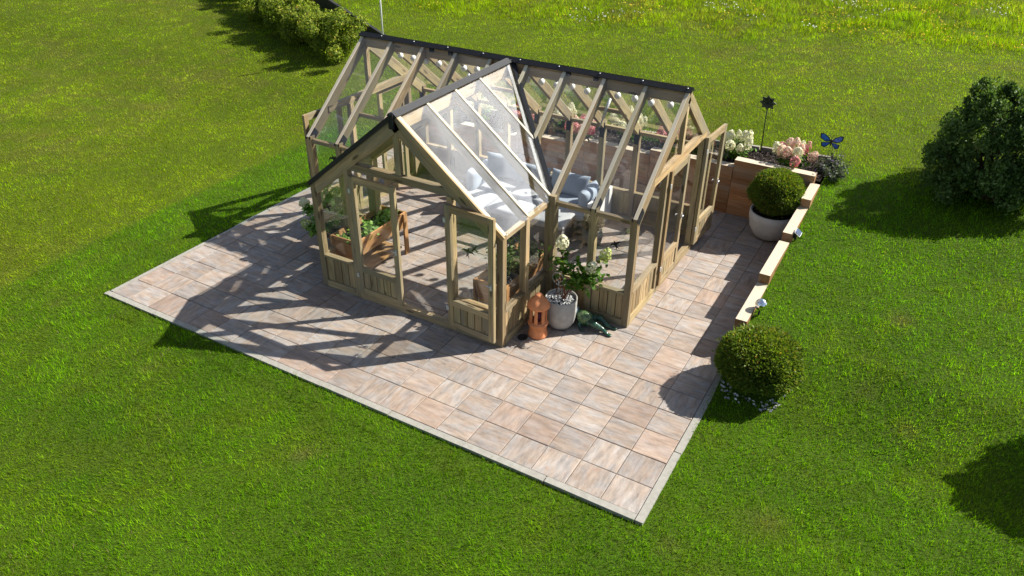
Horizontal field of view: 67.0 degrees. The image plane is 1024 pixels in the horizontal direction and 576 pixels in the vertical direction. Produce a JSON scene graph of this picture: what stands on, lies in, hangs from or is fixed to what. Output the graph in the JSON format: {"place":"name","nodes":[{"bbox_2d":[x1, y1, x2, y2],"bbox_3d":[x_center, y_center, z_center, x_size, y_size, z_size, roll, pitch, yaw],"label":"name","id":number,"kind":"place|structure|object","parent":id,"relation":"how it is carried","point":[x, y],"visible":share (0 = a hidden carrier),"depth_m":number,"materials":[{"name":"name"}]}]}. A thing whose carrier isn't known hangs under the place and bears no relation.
{"place":"outdoors","nodes":[
{"label":"outdoors","id":0,"kind":"place"},
{"bbox_2d":[114,142,780,516],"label":"patio","id":1,"kind":"structure","parent":0,"point":[272,295],"depth_m":10.04,"materials":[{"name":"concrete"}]},
{"bbox_2d":[326,226,342,246],"bbox_3d":[-2.720,-0.686,11.790,0.400,0.376,0.400,18,36,25],"label":"black planter pot","id":2,"kind":"object","parent":1,"relation":"on","point":[336,228],"visible":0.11,"depth_m":11.70,"materials":[{"name":"grey plastic"}]},
{"bbox_2d":[298,183,343,237],"bbox_3d":[-2.865,-1.202,11.531,0.863,1.003,0.526,10,33,15],"label":"hydrangea","id":3,"kind":"object","parent":2,"relation":"in","point":[333,202],"visible":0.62,"depth_m":11.50,"materials":[{"name":"green plant"}]},
{"bbox_2d":[330,204,409,267],"bbox_3d":[-2.083,-0.658,11.454,0.508,0.689,1.160,18,36,25],"label":"wooden trough planter","id":4,"kind":"object","parent":1,"relation":"on","point":[377,249],"visible":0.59,"depth_m":11.39,"materials":[{"name":"orange wood"}]},
{"bbox_2d":[336,207,398,243],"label":"young vegetables","id":5,"kind":"object","parent":4,"relation":"in","point":[383,218],"visible":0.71,"depth_m":11.30,"materials":[{"name":"green plant"}]},
{"bbox_2d":[104,188,721,525],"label":"kerb","id":6,"kind":"structure","parent":1,"relation":"on","point":[645,510],"depth_m":8.68,"materials":[{"name":"concrete"}]},
{"bbox_2d":[473,243,543,307],"bbox_3d":[-0.004,-0.026,10.483,0.508,0.689,1.160,18,36,25],"label":"wooden trough planter","id":7,"kind":"object","parent":1,"relation":"on","point":[480,283],"visible":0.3,"depth_m":10.11,"materials":[{"name":"orange wood"}]},
{"bbox_2d":[483,235,543,277],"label":"dark leafy plants","id":8,"kind":"object","parent":7,"relation":"in","point":[513,258],"visible":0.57,"depth_m":10.19,"materials":[{"name":"green plant"}]},
{"bbox_2d":[484,197,535,234],"bbox_3d":[-0.035,-1.202,12.603,0.672,0.384,0.528,19,37,27],"label":"footstool","id":9,"kind":"object","parent":1,"relation":"on","point":[501,213],"visible":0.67,"depth_m":12.43,"materials":[{"name":"grey fabric"}]},
{"bbox_2d":[302,31,727,346],"bbox_3d":[-0.344,-1.830,11.334,5.682,2.845,4.558,18,36,25],"label":"greenhouse","id":10,"kind":"object","parent":1,"relation":"on","point":[503,323],"visible":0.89,"depth_m":10.38,"materials":[{"name":"brown wood"}]},
{"bbox_2d":[302,107,345,191],"bbox_3d":[-2.949,-2.037,12.421,0.052,1.744,0.792,19,37,27],"label":"door","id":11,"kind":"structure","parent":10,"relation":"in","point":[306,117],"depth_m":11.94,"materials":[{"name":"brown wood"}]},
{"bbox_2d":[347,175,404,305],"bbox_3d":[-1.782,-0.603,10.180,0.746,1.744,0.116,18,36,25],"label":"door","id":12,"kind":"structure","parent":10,"relation":"in","point":[382,285],"depth_m":10.28,"materials":[{"name":"brown wood"}]},
{"bbox_2d":[376,81,409,184],"bbox_3d":[-2.064,-2.720,13.559,0.052,1.744,0.712,18,36,25],"label":"door","id":13,"kind":"structure","parent":10,"relation":"in","point":[389,165],"depth_m":13.48,"materials":[{"name":"brown wood"}]},
{"bbox_2d":[443,203,495,343],"bbox_3d":[-0.514,-0.158,9.493,0.738,1.744,0.116,20,37,28],"label":"door","id":14,"kind":"structure","parent":10,"relation":"in","point":[468,318],"depth_m":9.59,"materials":[{"name":"brown wood"}]},
{"bbox_2d":[397,53,673,108],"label":"string lights","id":15,"kind":"object","parent":10,"relation":"hanging from","point":[634,98],"visible":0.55,"depth_m":10.94,"materials":[{"name":"white glass"}]},
{"bbox_2d":[656,154,690,285],"bbox_3d":[2.234,-0.931,10.778,0.116,1.744,0.730,18,36,25],"label":"door","id":16,"kind":"structure","parent":10,"relation":"in","point":[667,259],"depth_m":10.82,"materials":[{"name":"brown wood"}]},
{"bbox_2d":[690,123,727,244],"bbox_3d":[2.997,-1.568,11.809,0.116,1.744,0.746,20,37,28],"label":"door","id":17,"kind":"structure","parent":10,"relation":"in","point":[702,222],"depth_m":11.83,"materials":[{"name":"brown wood"}]},
{"bbox_2d":[517,334,527,339],"bbox_3d":[0.138,0.640,10.064,0.136,0.014,0.136,18,36,25],"label":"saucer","id":18,"kind":"object","parent":1,"relation":"on","point":[522,336],"visible":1,"depth_m":10.07,"materials":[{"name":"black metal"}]},
{"bbox_2d":[456,151,612,233],"bbox_3d":[0.287,-1.483,12.722,2.281,0.785,1.512,18,36,25],"label":"corner sofa","id":19,"kind":"object","parent":1,"relation":"on","point":[578,189],"visible":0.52,"depth_m":12.84,"materials":[{"name":"grey fabric"}]},
{"bbox_2d":[527,292,549,339],"bbox_3d":[0.339,0.336,9.967,0.296,0.636,0.296,18,36,25],"label":"terracotta lantern","id":20,"kind":"object","parent":1,"relation":"on","point":[538,303],"visible":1,"depth_m":9.91,"materials":[{"name":"orange ceramic"}]},
{"bbox_2d":[528,205,574,244],"bbox_3d":[0.598,-1.015,12.315,0.672,0.384,0.528,15,35,22],"label":"footstool","id":21,"kind":"object","parent":1,"relation":"on","point":[565,223],"visible":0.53,"depth_m":12.16,"materials":[{"name":"grey fabric"}]},
{"bbox_2d":[545,288,577,329],"bbox_3d":[0.643,0.296,10.225,0.424,0.436,0.424,18,36,25],"label":"concrete pot","id":22,"kind":"object","parent":1,"relation":"on","point":[561,315],"visible":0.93,"depth_m":10.09,"materials":[{"name":"concrete"}]},
{"bbox_2d":[552,272,565,296],"bbox_3d":[0.603,-0.010,9.998,0.196,0.443,0.011,18,36,25],"label":"metal spiral ornament","id":23,"kind":"object","parent":22,"relation":"in","point":[558,281],"visible":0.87,"depth_m":9.95,"materials":[{"name":"metal"}]},
{"bbox_2d":[555,278,572,301],"bbox_3d":[0.675,0.036,10.059,0.245,0.302,0.242,18,36,25],"label":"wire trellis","id":24,"kind":"object","parent":22,"relation":"in","point":[562,287],"visible":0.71,"depth_m":10.03,"materials":[{"name":"metal"}]},
{"bbox_2d":[540,234,611,299],"bbox_3d":[0.818,-0.214,9.844,0.566,0.926,0.843,-24,40,-34],"label":"hydrangea","id":25,"kind":"object","parent":22,"relation":"on","point":[585,277],"visible":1,"depth_m":9.75,"materials":[{"name":"green plant"}]},
{"bbox_2d":[581,213,604,245],"bbox_3d":[1.276,-0.953,12.118,0.384,0.556,0.378,18,36,25],"label":"dry moss ball","id":26,"kind":"object","parent":1,"relation":"on","point":[585,224],"visible":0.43,"depth_m":12.06,"materials":[{"name":"brown plant"}]},
{"bbox_2d":[576,306,616,336],"bbox_3d":[1.069,0.404,10.229,0.638,0.259,0.360,18,36,25],"label":"ceramic frog","id":27,"kind":"object","parent":1,"relation":"on","point":[588,318],"visible":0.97,"depth_m":10.19,"materials":[{"name":"green ceramic"}]},
{"bbox_2d":[416,121,816,217],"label":"timber retaining wall","id":28,"kind":"structure","parent":1,"relation":"on","point":[738,176],"depth_m":13.73,"materials":[{"name":"brown wood"}]},
{"bbox_2d":[744,166,807,240],"bbox_3d":[4.148,-1.335,12.212,0.949,1.161,0.975,18,36,25],"label":"potted box ball","id":29,"kind":"object","parent":1,"relation":"on","point":[775,195],"visible":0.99,"depth_m":11.96,"materials":[{"name":"plant"}]},
{"bbox_2d":[0,0,1023,575],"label":"lawn","id":30,"kind":"structure","parent":0,"point":[524,552],"depth_m":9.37,"materials":[{"name":"green plant"}]},
{"bbox_2d":[237,0,369,62],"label":"hedge","id":31,"kind":"object","parent":30,"relation":"on","point":[302,22],"visible":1,"depth_m":19.36,"materials":[{"name":"green plant"}]},
{"bbox_2d":[313,0,385,34],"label":"dark border board","id":32,"kind":"object","parent":30,"relation":"on","point":[328,4],"visible":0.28,"depth_m":22.18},
{"bbox_2d":[379,0,383,34],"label":"pole","id":33,"kind":"object","parent":30,"relation":"on","point":[381,17],"visible":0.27,"depth_m":18.71,"materials":[{"name":"white metal"}]},
{"bbox_2d":[441,108,824,181],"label":"bark mulch","id":34,"kind":"object","parent":30,"relation":"on","point":[648,142],"visible":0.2,"depth_m":14.09,"materials":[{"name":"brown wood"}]},
{"bbox_2d":[432,74,457,118],"bbox_3d":[-1.229,-3.799,15.579,0.979,1.016,0.690,18,36,25],"label":"hydrangea","id":35,"kind":"object","parent":34,"relation":"on","point":[454,109],"visible":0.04,"depth_m":15.73,"materials":[{"name":"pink plant"}]},
{"bbox_2d":[463,97,493,121],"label":"hydrangea","id":36,"kind":"object","parent":34,"relation":"on","point":[485,108],"visible":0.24,"depth_m":15.36,"materials":[{"name":"white plant"}]},
{"bbox_2d":[511,103,533,128],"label":"hydrangea","id":37,"kind":"object","parent":34,"relation":"on","point":[516,113],"visible":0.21,"depth_m":14.75,"materials":[{"name":"pink plant"}]},
{"bbox_2d":[549,102,576,132],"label":"hydrangea","id":38,"kind":"object","parent":34,"relation":"on","point":[559,123],"visible":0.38,"depth_m":14.58,"materials":[{"name":"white plant"}]},
{"bbox_2d":[561,114,597,139],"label":"hydrangea","id":39,"kind":"object","parent":34,"relation":"on","point":[577,127],"visible":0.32,"depth_m":14.20,"materials":[{"name":"pink plant"}]},
{"bbox_2d":[608,105,650,142],"bbox_3d":[2.089,-2.894,13.934,0.611,0.655,0.668,-11,34,-18],"label":"hydrangea","id":40,"kind":"object","parent":34,"relation":"on","point":[615,120],"visible":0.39,"depth_m":13.85,"materials":[{"name":"white plant"}]},
{"bbox_2d":[641,130,656,143],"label":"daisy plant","id":41,"kind":"object","parent":34,"relation":"on","point":[644,139],"visible":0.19,"depth_m":14.09,"materials":[{"name":"green plant"}]},
{"bbox_2d":[656,125,692,147],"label":"hydrangea","id":42,"kind":"object","parent":34,"relation":"on","point":[661,130],"visible":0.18,"depth_m":13.51,"materials":[{"name":"pink plant"}]},
{"bbox_2d":[685,129,715,154],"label":"hydrangea","id":43,"kind":"object","parent":34,"relation":"on","point":[694,150],"visible":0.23,"depth_m":13.34,"materials":[{"name":"pink plant"}]},
{"bbox_2d":[719,129,756,161],"bbox_3d":[3.815,-2.396,13.038,0.654,0.558,0.567,18,36,25],"label":"hydrangea","id":44,"kind":"object","parent":34,"relation":"on","point":[735,148],"visible":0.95,"depth_m":12.98,"materials":[{"name":"white plant"}]},
{"bbox_2d":[759,96,775,152],"bbox_3d":[4.242,-2.741,13.049,0.290,1.066,0.113,18,36,25],"label":"metal flower ornament","id":45,"kind":"object","parent":34,"relation":"on","point":[768,102],"visible":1,"depth_m":12.86,"materials":[{"name":"black metal"}]},
{"bbox_2d":[772,137,818,168],"bbox_3d":[4.623,-2.182,12.680,0.655,0.527,0.687,-14,35,-23],"label":"hydrangea","id":46,"kind":"object","parent":34,"relation":"on","point":[788,155],"visible":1,"depth_m":12.57,"materials":[{"name":"pink plant"}]},
{"bbox_2d":[455,106,831,161],"bbox_3d":[1.871,-3.019,14.749,8.068,0.616,0.085,18,36,25],"label":"flower bed edging","id":47,"kind":"object","parent":30,"relation":"on","point":[765,149],"visible":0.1,"depth_m":13.49,"materials":[{"name":"grey stone"}]},
{"bbox_2d":[419,0,1023,47],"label":"yellow meadow flowers","id":48,"kind":"object","parent":30,"relation":"on","point":[836,21],"visible":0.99,"depth_m":19.88,"materials":[{"name":"yellow plant"}]},
{"bbox_2d":[720,379,785,411],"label":"pebbles","id":49,"kind":"object","parent":30,"relation":"on","point":[723,386],"visible":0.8,"depth_m":8.92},
{"bbox_2d":[712,320,807,398],"bbox_3d":[2.882,0.844,9.026,1.123,0.760,1.146,18,36,25],"label":"box ball bush","id":50,"kind":"object","parent":30,"relation":"on","point":[765,360],"visible":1,"depth_m":8.75,"materials":[{"name":"green plant"}]},
{"bbox_2d":[755,298,767,315],"bbox_3d":[3.150,0.293,9.835,0.160,0.352,0.160,18,36,25],"label":"gazing globe","id":51,"kind":"object","parent":30,"relation":"on","point":[761,304],"visible":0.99,"depth_m":9.73,"materials":[{"name":"metal"}]},
{"bbox_2d":[734,183,819,329],"bbox_3d":[3.816,-0.403,11.053,0.172,0.887,3.827,18,36,25],"label":"stepped timber edging","id":52,"kind":"object","parent":30,"relation":"on","point":[766,275],"visible":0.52,"depth_m":10.65,"materials":[{"name":"beige wood"}]},
{"bbox_2d":[569,0,1023,47],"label":"white meadow flowers","id":53,"kind":"object","parent":30,"relation":"on","point":[763,14],"visible":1,"depth_m":21.10,"materials":[{"name":"white plant"}]},
{"bbox_2d":[793,228,801,240],"bbox_3d":[4.089,-0.743,11.151,0.131,0.210,0.156,18,36,25],"label":"solar spotlight","id":54,"kind":"object","parent":30,"relation":"on","point":[798,232],"visible":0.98,"depth_m":11.10,"materials":[{"name":"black metal"}]},
{"bbox_2d":[820,133,843,162],"bbox_3d":[5.226,-2.211,12.613,0.489,0.611,0.120,18,36,25],"label":"butterfly ornament","id":55,"kind":"object","parent":30,"relation":"on","point":[824,137],"visible":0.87,"depth_m":12.53,"materials":[{"name":"blue metal"}]},
{"bbox_2d":[811,150,853,181],"bbox_3d":[5.131,-1.976,12.489,0.663,0.477,0.734,18,36,25],"label":"sage bush","id":56,"kind":"object","parent":30,"relation":"on","point":[831,169],"visible":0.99,"depth_m":12.44,"materials":[{"name":"green plant"}]},
{"bbox_2d":[918,76,1023,215],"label":"garden shrub","id":57,"kind":"object","parent":30,"relation":"on","point":[965,140],"visible":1,"depth_m":11.20,"materials":[{"name":"green plant"}]}
]}

